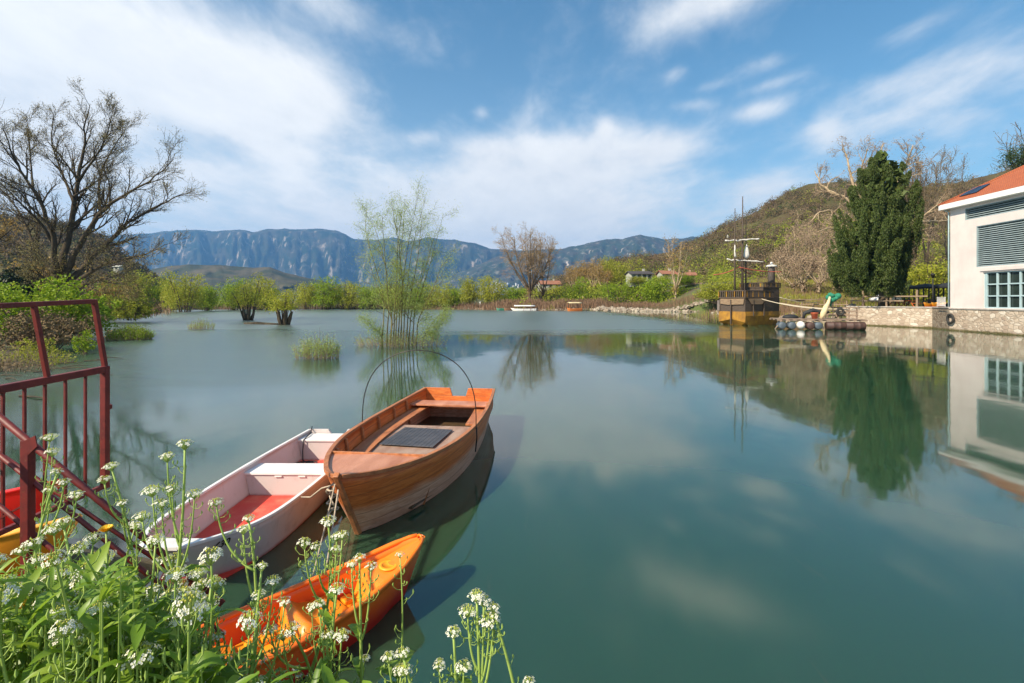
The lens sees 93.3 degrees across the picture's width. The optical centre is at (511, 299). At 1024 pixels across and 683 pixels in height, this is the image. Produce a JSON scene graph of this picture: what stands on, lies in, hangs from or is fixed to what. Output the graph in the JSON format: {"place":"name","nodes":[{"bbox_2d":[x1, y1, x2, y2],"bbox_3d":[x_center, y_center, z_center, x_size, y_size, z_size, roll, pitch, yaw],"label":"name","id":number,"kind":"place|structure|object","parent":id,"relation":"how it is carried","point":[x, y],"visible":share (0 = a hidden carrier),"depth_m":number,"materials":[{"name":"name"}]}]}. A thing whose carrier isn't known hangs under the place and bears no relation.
{"place":"outdoors","nodes":[
{"label":"outdoors","id":0,"kind":"place"},
{"bbox_2d":[0,216,162,291],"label":"hill","id":1,"kind":"structure","parent":0,"point":[106,269],"depth_m":266.44,"materials":[{"name":"plant"}]},
{"bbox_2d":[0,211,196,302],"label":"hill wood","id":2,"kind":"object","parent":1,"relation":"on","point":[74,238],"visible":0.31,"depth_m":267.79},
{"bbox_2d":[0,412,225,634],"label":"stair railing","id":3,"kind":"object","parent":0,"point":[25,469],"visible":0.6,"depth_m":3.34,"materials":[{"name":"metal"}]},
{"bbox_2d":[0,299,111,535],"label":"gate","id":4,"kind":"structure","parent":3,"relation":"attached to","point":[103,370],"depth_m":4.14,"materials":[{"name":"metal"}]},
{"bbox_2d":[107,228,521,289],"bbox_3d":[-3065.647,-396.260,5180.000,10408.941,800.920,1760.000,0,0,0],"label":"mountains","id":5,"kind":"structure","parent":0,"point":[312,253],"depth_m":5092.67,"materials":[{"name":"stone"}]},
{"bbox_2d":[149,264,507,298],"bbox_3d":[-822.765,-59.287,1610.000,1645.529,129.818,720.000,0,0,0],"label":"hills","id":6,"kind":"structure","parent":0,"point":[215,275],"depth_m":1595.33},
{"bbox_2d":[0,280,947,585],"bbox_3d":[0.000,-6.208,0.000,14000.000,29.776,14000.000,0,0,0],"label":"ground","id":7,"kind":"structure","parent":0,"point":[146,564],"depth_m":98.41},
{"bbox_2d":[0,574,24,680],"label":"flowering weed","id":8,"kind":"object","parent":7,"relation":"on","point":[5,600],"visible":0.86,"depth_m":0.86,"materials":[{"name":"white plant"}]},
{"bbox_2d":[0,203,28,259],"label":"willow tree","id":9,"kind":"object","parent":7,"relation":"on","point":[10,224],"visible":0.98,"depth_m":61.07,"materials":[{"name":"plant"}]},
{"bbox_2d":[0,266,44,314],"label":"evergreen bush","id":10,"kind":"object","parent":7,"relation":"on","point":[7,276],"visible":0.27,"depth_m":59.05,"materials":[{"name":"green plant"}]},
{"bbox_2d":[0,349,55,372],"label":"water shrub","id":11,"kind":"object","parent":7,"relation":"on","point":[12,365],"visible":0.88,"depth_m":20.48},
{"bbox_2d":[0,479,60,528],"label":"kayak","id":12,"kind":"object","parent":7,"relation":"on","point":[12,499],"visible":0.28,"depth_m":5.19,"materials":[{"name":"plastic"}]},
{"bbox_2d":[3,433,63,577],"bbox_3d":[-1.287,0.843,1.287,0.160,0.969,0.140,0,0,0],"label":"flowering weed","id":13,"kind":"object","parent":7,"relation":"on","point":[49,440],"visible":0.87,"depth_m":1.30,"materials":[{"name":"green plant"}]},
{"bbox_2d":[0,341,78,366],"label":"water shrub","id":14,"kind":"object","parent":7,"relation":"on","point":[26,355],"visible":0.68,"depth_m":22.61,"materials":[{"name":"green plant"}]},
{"bbox_2d":[0,513,81,576],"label":"kayak","id":15,"kind":"object","parent":7,"relation":"on","point":[9,541],"visible":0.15,"depth_m":4.49,"materials":[{"name":"yellow plastic"}]},
{"bbox_2d":[10,516,79,601],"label":"flowering weed","id":16,"kind":"object","parent":7,"relation":"on","point":[64,525],"visible":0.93,"depth_m":1.10,"materials":[{"name":"green plant"}]},
{"bbox_2d":[0,274,91,340],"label":"leafy bush","id":17,"kind":"object","parent":7,"relation":"on","point":[20,296],"visible":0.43,"depth_m":33.55,"materials":[{"name":"green plant"}]},
{"bbox_2d":[0,308,111,350],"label":"twiggy bush","id":18,"kind":"object","parent":7,"relation":"on","point":[58,333],"visible":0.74,"depth_m":27.12,"materials":[{"name":"grey plant"}]},
{"bbox_2d":[0,555,111,682],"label":"flowering weed","id":19,"kind":"object","parent":7,"relation":"on","point":[17,678],"visible":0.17,"depth_m":0.84,"materials":[{"name":"white plant"}]},
{"bbox_2d":[28,467,87,608],"bbox_3d":[-1.187,0.848,1.217,0.204,0.829,0.170,0,0,15],"label":"flowering weed","id":20,"kind":"object","parent":7,"relation":"on","point":[49,491],"visible":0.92,"depth_m":1.24,"materials":[{"name":"green plant"}]},
{"bbox_2d":[33,287,122,335],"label":"leafy bush","id":21,"kind":"object","parent":7,"relation":"on","point":[104,310],"visible":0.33,"depth_m":36.30,"materials":[{"name":"green plant"}]},
{"bbox_2d":[0,76,209,306],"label":"willow tree","id":22,"kind":"object","parent":7,"relation":"on","point":[61,265],"visible":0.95,"depth_m":58.72,"materials":[{"name":"brown plant"}]},
{"bbox_2d":[51,533,173,680],"bbox_3d":[-0.796,0.862,0.948,0.216,0.750,0.239,0,0,16],"label":"flowering weed","id":23,"kind":"object","parent":7,"relation":"on","point":[161,602],"visible":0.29,"depth_m":1.00,"materials":[{"name":"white plant"}]},
{"bbox_2d":[85,275,139,308],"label":"ochre bush","id":24,"kind":"object","parent":7,"relation":"on","point":[108,291],"visible":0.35,"depth_m":71.46,"materials":[{"name":"brown plant"}]},
{"bbox_2d":[94,461,146,578],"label":"flowering weed","id":25,"kind":"object","parent":7,"relation":"on","point":[124,527],"visible":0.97,"depth_m":1.30,"materials":[{"name":"green plant"}]},
{"bbox_2d":[32,549,209,682],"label":"flowering weed","id":26,"kind":"object","parent":7,"relation":"on","point":[72,637],"visible":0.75,"depth_m":0.81,"materials":[{"name":"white plant"}]},
{"bbox_2d":[68,551,188,615],"bbox_3d":[-0.923,0.913,1.113,0.221,0.695,0.250,0,0,28],"label":"flowering weed","id":27,"kind":"object","parent":7,"relation":"on","point":[76,576],"visible":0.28,"depth_m":1.14,"materials":[{"name":"white plant"}]},
{"bbox_2d":[103,293,159,320],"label":"leafy bush","id":28,"kind":"object","parent":7,"relation":"on","point":[131,310],"visible":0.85,"depth_m":63.02,"materials":[{"name":"green plant"}]},
{"bbox_2d":[44,539,225,677],"bbox_3d":[-0.774,0.848,0.990,0.236,0.772,0.279,0,0,37],"label":"flowering weed","id":29,"kind":"object","parent":7,"relation":"on","point":[82,549],"visible":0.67,"depth_m":0.94,"materials":[{"name":"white plant"}]},
{"bbox_2d":[74,586,209,682],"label":"flowering weed","id":30,"kind":"object","parent":7,"relation":"on","point":[142,661],"visible":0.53,"depth_m":0.90,"materials":[{"name":"white plant"}]},
{"bbox_2d":[122,566,203,681],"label":"flowering weed","id":31,"kind":"object","parent":7,"relation":"on","point":[174,578],"visible":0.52,"depth_m":0.97,"materials":[{"name":"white plant"}]},
{"bbox_2d":[131,439,210,646],"bbox_3d":[-0.836,0.793,1.114,0.248,0.942,0.132,0,0,-27],"label":"flowering weed","id":32,"kind":"object","parent":7,"relation":"on","point":[162,505],"visible":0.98,"depth_m":1.12,"materials":[{"name":"green plant"}]},
{"bbox_2d":[142,575,228,682],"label":"flowering weed","id":33,"kind":"object","parent":7,"relation":"on","point":[218,679],"visible":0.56,"depth_m":1.04,"materials":[{"name":"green plant"}]},
{"bbox_2d":[130,546,246,680],"bbox_3d":[-0.671,0.869,1.030,0.244,0.736,0.175,0,0,-9],"label":"flowering weed","id":34,"kind":"object","parent":7,"relation":"on","point":[212,559],"visible":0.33,"depth_m":0.99,"materials":[{"name":"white plant"}]},
{"bbox_2d":[0,541,396,682],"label":"weed foliage","id":35,"kind":"object","parent":7,"relation":"on","point":[128,587],"visible":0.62,"depth_m":0.91,"materials":[{"name":"green plant"}]},
{"bbox_2d":[167,616,245,682],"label":"flowering weed","id":36,"kind":"object","parent":7,"relation":"on","point":[177,647],"visible":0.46,"depth_m":0.92,"materials":[{"name":"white plant"}]},
{"bbox_2d":[162,589,262,682],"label":"flowering weed","id":37,"kind":"object","parent":7,"relation":"on","point":[202,659],"visible":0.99,"depth_m":0.86,"materials":[{"name":"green plant"}]},
{"bbox_2d":[208,497,278,680],"bbox_3d":[-0.620,0.842,1.093,0.171,0.784,0.113,0,0,-22],"label":"flowering weed","id":38,"kind":"object","parent":7,"relation":"on","point":[227,668],"visible":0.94,"depth_m":1.10,"materials":[{"name":"green plant"}]},
{"bbox_2d":[235,560,292,682],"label":"flowering weed","id":39,"kind":"object","parent":7,"relation":"on","point":[253,665],"visible":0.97,"depth_m":1.04,"materials":[{"name":"green plant"}]},
{"bbox_2d":[262,620,321,682],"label":"flowering weed","id":40,"kind":"object","parent":7,"relation":"on","point":[287,635],"visible":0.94,"depth_m":1.06,"materials":[{"name":"green plant"}]},
{"bbox_2d":[302,598,335,682],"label":"flowering weed","id":41,"kind":"object","parent":7,"relation":"on","point":[313,605],"visible":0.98,"depth_m":1.05,"materials":[{"name":"green plant"}]},
{"bbox_2d":[295,515,347,682],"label":"flowering weed","id":42,"kind":"object","parent":7,"relation":"on","point":[328,524],"visible":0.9,"depth_m":1.16,"materials":[{"name":"green plant"}]},
{"bbox_2d":[153,301,506,313],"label":"reeds","id":43,"kind":"object","parent":7,"relation":"on","point":[472,306],"visible":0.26,"depth_m":147.65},
{"bbox_2d":[320,530,348,680],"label":"flowering weed","id":44,"kind":"object","parent":7,"relation":"on","point":[327,616],"visible":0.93,"depth_m":1.12,"materials":[{"name":"green plant"}]},
{"bbox_2d":[316,582,353,680],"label":"flowering weed","id":45,"kind":"object","parent":7,"relation":"on","point":[340,639],"visible":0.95,"depth_m":1.05,"materials":[{"name":"green plant"}]},
{"bbox_2d":[341,552,379,682],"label":"flowering weed","id":46,"kind":"object","parent":7,"relation":"on","point":[356,629],"visible":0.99,"depth_m":1.12,"materials":[{"name":"green plant"}]},
{"bbox_2d":[375,551,414,682],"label":"flowering weed","id":47,"kind":"object","parent":7,"relation":"on","point":[393,663],"visible":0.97,"depth_m":1.15,"materials":[{"name":"green plant"}]},
{"bbox_2d":[380,646,418,682],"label":"flowering weed","id":48,"kind":"object","parent":7,"relation":"on","point":[405,672],"visible":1,"depth_m":0.98,"materials":[{"name":"white plant"}]},
{"bbox_2d":[421,283,455,307],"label":"shore willow","id":49,"kind":"object","parent":7,"relation":"on","point":[442,298],"visible":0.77,"depth_m":148.14,"materials":[{"name":"green plant"}]},
{"bbox_2d":[430,624,475,682],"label":"flowering weed","id":50,"kind":"object","parent":7,"relation":"on","point":[462,669],"visible":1,"depth_m":0.98,"materials":[{"name":"white plant"}]},
{"bbox_2d":[457,275,485,304],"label":"shore willow","id":51,"kind":"object","parent":7,"relation":"on","point":[470,296],"visible":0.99,"depth_m":149.10,"materials":[{"name":"green plant"}]},
{"bbox_2d":[446,587,503,682],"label":"flowering weed","id":52,"kind":"object","parent":7,"relation":"on","point":[481,667],"visible":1,"depth_m":0.98,"materials":[{"name":"green plant"}]},
{"bbox_2d":[476,274,509,304],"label":"shore willow","id":53,"kind":"object","parent":7,"relation":"on","point":[492,293],"visible":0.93,"depth_m":148.32,"materials":[{"name":"green plant"}]},
{"bbox_2d":[489,611,534,682],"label":"flowering weed","id":54,"kind":"object","parent":7,"relation":"on","point":[495,617],"visible":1,"depth_m":0.98,"materials":[{"name":"green plant"}]},
{"bbox_2d":[492,221,562,298],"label":"bare tree","id":55,"kind":"object","parent":7,"relation":"on","point":[531,285],"visible":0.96,"depth_m":146.40,"materials":[{"name":"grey plant"}]},
{"bbox_2d":[517,236,555,299],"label":"bare tree","id":56,"kind":"object","parent":7,"relation":"on","point":[543,290],"visible":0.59,"depth_m":149.23,"materials":[{"name":"brown plant"}]},
{"bbox_2d":[475,297,618,310],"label":"reeds","id":57,"kind":"object","parent":7,"relation":"on","point":[541,305],"visible":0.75,"depth_m":135.92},
{"bbox_2d":[561,275,589,299],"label":"shore willow","id":58,"kind":"object","parent":7,"relation":"on","point":[578,290],"visible":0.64,"depth_m":148.90,"materials":[{"name":"green plant"}]},
{"bbox_2d":[608,256,647,285],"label":"shore willow","id":59,"kind":"object","parent":7,"relation":"on","point":[621,271],"visible":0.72,"depth_m":183.00,"materials":[{"name":"green plant"}]},
{"bbox_2d":[586,290,706,309],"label":"reeds","id":60,"kind":"object","parent":7,"relation":"on","point":[646,304],"visible":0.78,"depth_m":128.72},
{"bbox_2d":[629,274,678,303],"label":"shore willow","id":61,"kind":"object","parent":7,"relation":"on","point":[652,289],"visible":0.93,"depth_m":140.72,"materials":[{"name":"green plant"}]},
{"bbox_2d":[593,295,717,313],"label":"stones","id":62,"kind":"object","parent":7,"relation":"on","point":[685,308],"visible":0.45,"depth_m":121.78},
{"bbox_2d":[662,233,697,296],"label":"bare tree","id":63,"kind":"object","parent":7,"relation":"on","point":[675,289],"visible":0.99,"depth_m":135.58,"materials":[{"name":"brown plant"}]},
{"bbox_2d":[693,280,744,303],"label":"shore willow","id":64,"kind":"object","parent":7,"relation":"on","point":[708,293],"visible":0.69,"depth_m":110.61,"materials":[{"name":"green plant"}]},
{"bbox_2d":[647,276,922,327],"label":"dry grass","id":65,"kind":"structure","parent":7,"relation":"on","point":[857,303],"depth_m":87.84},
{"bbox_2d":[774,251,812,290],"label":"bare tree","id":66,"kind":"object","parent":7,"relation":"on","point":[794,283],"visible":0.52,"depth_m":96.19,"materials":[{"name":"brown plant"}]},
{"bbox_2d":[774,222,813,280],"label":"bare tree","id":67,"kind":"object","parent":7,"relation":"on","point":[797,247],"visible":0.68,"depth_m":107.14,"materials":[{"name":"brown plant"}]},
{"bbox_2d":[783,252,822,290],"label":"bare tree","id":68,"kind":"object","parent":7,"relation":"on","point":[801,283],"visible":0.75,"depth_m":91.40,"materials":[{"name":"brown plant"}]},
{"bbox_2d":[675,277,941,318],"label":"grass","id":69,"kind":"structure","parent":7,"relation":"on","point":[812,291],"depth_m":88.88,"materials":[{"name":"green plant"}]},
{"bbox_2d":[790,246,834,292],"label":"bare tree","id":70,"kind":"object","parent":7,"relation":"on","point":[811,271],"visible":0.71,"depth_m":88.25,"materials":[{"name":"brown plant"}]},
{"bbox_2d":[826,150,924,305],"bbox_3d":[41.685,-8.307,55.846,9.383,18.464,10.115,0,0,40],"label":"cypress tree","id":71,"kind":"object","parent":7,"relation":"on","point":[874,255],"visible":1,"depth_m":55.27,"materials":[{"name":"green plant"}]},
{"bbox_2d":[799,132,953,305],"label":"plane tree","id":72,"kind":"object","parent":7,"relation":"on","point":[831,211],"visible":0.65,"depth_m":73.22,"materials":[{"name":"brown plant"}]},
{"bbox_2d":[846,306,931,327],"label":"quay wall","id":73,"kind":"structure","parent":7,"relation":"on","point":[905,316],"depth_m":53.62,"materials":[{"name":"stone"}]},
{"bbox_2d":[898,142,945,267],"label":"bare tree","id":74,"kind":"object","parent":7,"relation":"on","point":[924,197],"visible":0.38,"depth_m":103.34,"materials":[{"name":"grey plant"}]},
{"bbox_2d":[901,255,949,304],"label":"shore willow","id":75,"kind":"object","parent":7,"relation":"on","point":[941,276],"visible":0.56,"depth_m":70.71,"materials":[{"name":"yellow plant"}]},
{"bbox_2d":[901,147,959,266],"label":"bare tree","id":76,"kind":"object","parent":7,"relation":"on","point":[926,258],"visible":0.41,"depth_m":109.45,"materials":[{"name":"brown plant"}]},
{"bbox_2d":[932,307,950,329],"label":"quay wall","id":77,"kind":"structure","parent":7,"relation":"on","point":[939,315],"depth_m":49.07,"materials":[{"name":"stone"}]},
{"bbox_2d":[922,145,981,278],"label":"bare tree","id":78,"kind":"object","parent":7,"relation":"on","point":[945,222],"visible":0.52,"depth_m":117.81,"materials":[{"name":"brown plant"}]},
{"bbox_2d":[949,308,1023,335],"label":"quay wall","id":79,"kind":"structure","parent":7,"relation":"on","point":[1001,321],"depth_m":43.33,"materials":[{"name":"stone"}]},
{"bbox_2d":[938,165,1023,308],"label":"building","id":80,"kind":"structure","parent":79,"relation":"on","point":[986,245],"depth_m":43.71,"materials":[{"name":"white paint"}]},
{"bbox_2d":[984,270,1023,308],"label":"window","id":81,"kind":"structure","parent":80,"relation":"in","point":[1002,289],"depth_m":42.24,"materials":[{"name":"white glass"}]},
{"bbox_2d":[996,143,1023,169],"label":"pine tree","id":82,"kind":"object","parent":7,"relation":"on","point":[1009,158],"visible":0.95,"depth_m":72.30,"materials":[{"name":"green plant"}]},
{"bbox_2d":[0,309,1023,682],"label":"water","id":83,"kind":"structure","parent":0,"point":[644,497],"depth_m":8.16,"materials":[{"name":"liquid"}]},
{"bbox_2d":[71,330,96,354],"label":"leafy bush","id":84,"kind":"object","parent":83,"relation":"on","point":[84,345],"visible":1,"depth_m":26.52,"materials":[{"name":"green plant"}]},
{"bbox_2d":[105,322,155,339],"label":"water shrub","id":85,"kind":"object","parent":83,"relation":"in","point":[130,333],"visible":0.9,"depth_m":36.03,"materials":[{"name":"green plant"}]},
{"bbox_2d":[99,269,166,301],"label":"shore willow","id":86,"kind":"object","parent":83,"relation":"on","point":[142,280],"visible":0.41,"depth_m":137.61,"materials":[{"name":"green plant"}]},
{"bbox_2d":[157,266,209,311],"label":"shore willow","id":87,"kind":"object","parent":83,"relation":"on","point":[174,297],"visible":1,"depth_m":117.28,"materials":[{"name":"green plant"}]},
{"bbox_2d":[188,283,224,310],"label":"shore willow","id":88,"kind":"object","parent":83,"relation":"on","point":[211,300],"visible":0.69,"depth_m":129.42,"materials":[{"name":"green plant"}]},
{"bbox_2d":[211,277,254,309],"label":"shore willow","id":89,"kind":"object","parent":83,"relation":"on","point":[226,291],"visible":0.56,"depth_m":138.91,"materials":[{"name":"green plant"}]},
{"bbox_2d":[139,429,348,582],"bbox_3d":[-3.415,2.771,7.095,1.417,0.722,4.750,0,0,1],"label":"skiff","id":90,"kind":"object","parent":83,"relation":"on","point":[269,488],"visible":0.67,"depth_m":6.66,"materials":[{"name":"white paint"}]},
{"bbox_2d":[221,272,272,319],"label":"stump willow","id":91,"kind":"object","parent":83,"relation":"in","point":[246,315],"visible":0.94,"depth_m":70.36,"materials":[{"name":"green plant"}]},
{"bbox_2d":[231,276,279,309],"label":"shore willow","id":92,"kind":"object","parent":83,"relation":"on","point":[263,292],"visible":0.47,"depth_m":138.02,"materials":[{"name":"green plant"}]},
{"bbox_2d":[261,286,306,324],"bbox_3d":[-27.581,0.727,57.779,4.595,4.915,5.704,0,0,8],"label":"stump willow","id":93,"kind":"object","parent":83,"relation":"in","point":[284,305],"visible":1,"depth_m":57.45,"materials":[{"name":"green plant"}]},
{"bbox_2d":[292,281,320,309],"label":"shore willow","id":94,"kind":"object","parent":83,"relation":"on","point":[305,301],"visible":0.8,"depth_m":144.83,"materials":[{"name":"green plant"}]},
{"bbox_2d":[197,533,424,682],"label":"kayak","id":95,"kind":"object","parent":83,"relation":"on","point":[384,602],"visible":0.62,"depth_m":4.35,"materials":[{"name":"orange plastic"}]},
{"bbox_2d":[289,327,342,359],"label":"water shrub","id":96,"kind":"object","parent":83,"relation":"in","point":[324,353],"visible":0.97,"depth_m":24.49,"materials":[{"name":"green plant"}]},
{"bbox_2d":[308,276,344,309],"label":"shore willow","id":97,"kind":"object","parent":83,"relation":"on","point":[323,301],"visible":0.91,"depth_m":144.35,"materials":[{"name":"green plant"}]},
{"bbox_2d":[325,279,363,309],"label":"shore willow","id":98,"kind":"object","parent":83,"relation":"on","point":[348,299],"visible":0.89,"depth_m":145.89,"materials":[{"name":"green plant"}]},
{"bbox_2d":[355,286,383,308],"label":"shore willow","id":99,"kind":"object","parent":83,"relation":"on","point":[366,295],"visible":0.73,"depth_m":146.50,"materials":[{"name":"green plant"}]},
{"bbox_2d":[354,327,447,347],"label":"water shrub","id":100,"kind":"object","parent":83,"relation":"in","point":[402,341],"visible":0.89,"depth_m":31.14,"materials":[{"name":"green plant"}]},
{"bbox_2d":[345,171,465,346],"bbox_3d":[-7.037,-2.404,31.561,8.201,11.203,5.326,0,0,0],"label":"willow tree","id":101,"kind":"object","parent":83,"relation":"in","point":[400,275],"visible":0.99,"depth_m":31.26,"materials":[{"name":"green plant"}]},
{"bbox_2d":[323,350,494,534],"bbox_3d":[-1.666,2.046,8.838,2.159,2.270,6.540,0,0,6],"label":"rowing boat","id":102,"kind":"object","parent":83,"relation":"on","point":[411,452],"visible":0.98,"depth_m":7.75,"materials":[{"name":"brown wood"}]},
{"bbox_2d":[713,196,781,324],"bbox_3d":[29.579,-4.425,59.536,10.246,16.350,4.019,0,0,-29],"label":"wooden ship","id":103,"kind":"object","parent":83,"relation":"on","point":[748,305],"visible":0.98,"depth_m":58.29,"materials":[{"name":"yellow paint"}]},
{"bbox_2d":[769,318,867,329],"bbox_3d":[31.325,2.505,49.941,8.358,1.110,3.542,0,0,14],"label":"raft","id":104,"kind":"object","parent":83,"relation":"on","point":[800,324],"visible":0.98,"depth_m":48.43,"materials":[{"name":"plastic"}]},
{"bbox_2d":[0,0,1023,250],"label":"sky","id":105,"kind":"structure","parent":0,"point":[581,122],"materials":[{"name":"blue"}]},
{"bbox_2d":[411,235,698,294],"bbox_3d":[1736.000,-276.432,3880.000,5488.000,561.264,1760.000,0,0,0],"label":"mountain spur","id":106,"kind":"structure","parent":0,"point":[563,258],"depth_m":3865.88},
{"bbox_2d":[535,169,1011,302],"bbox_3d":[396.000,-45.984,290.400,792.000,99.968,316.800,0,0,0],"label":"hill","id":107,"kind":"structure","parent":0,"point":[775,220],"depth_m":266.41,"materials":[{"name":"plant"}]},
{"bbox_2d":[515,165,1015,309],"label":"hill wood","id":108,"kind":"object","parent":107,"relation":"on","point":[652,261],"visible":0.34,"depth_m":237.09,"materials":[{"name":"plant"}]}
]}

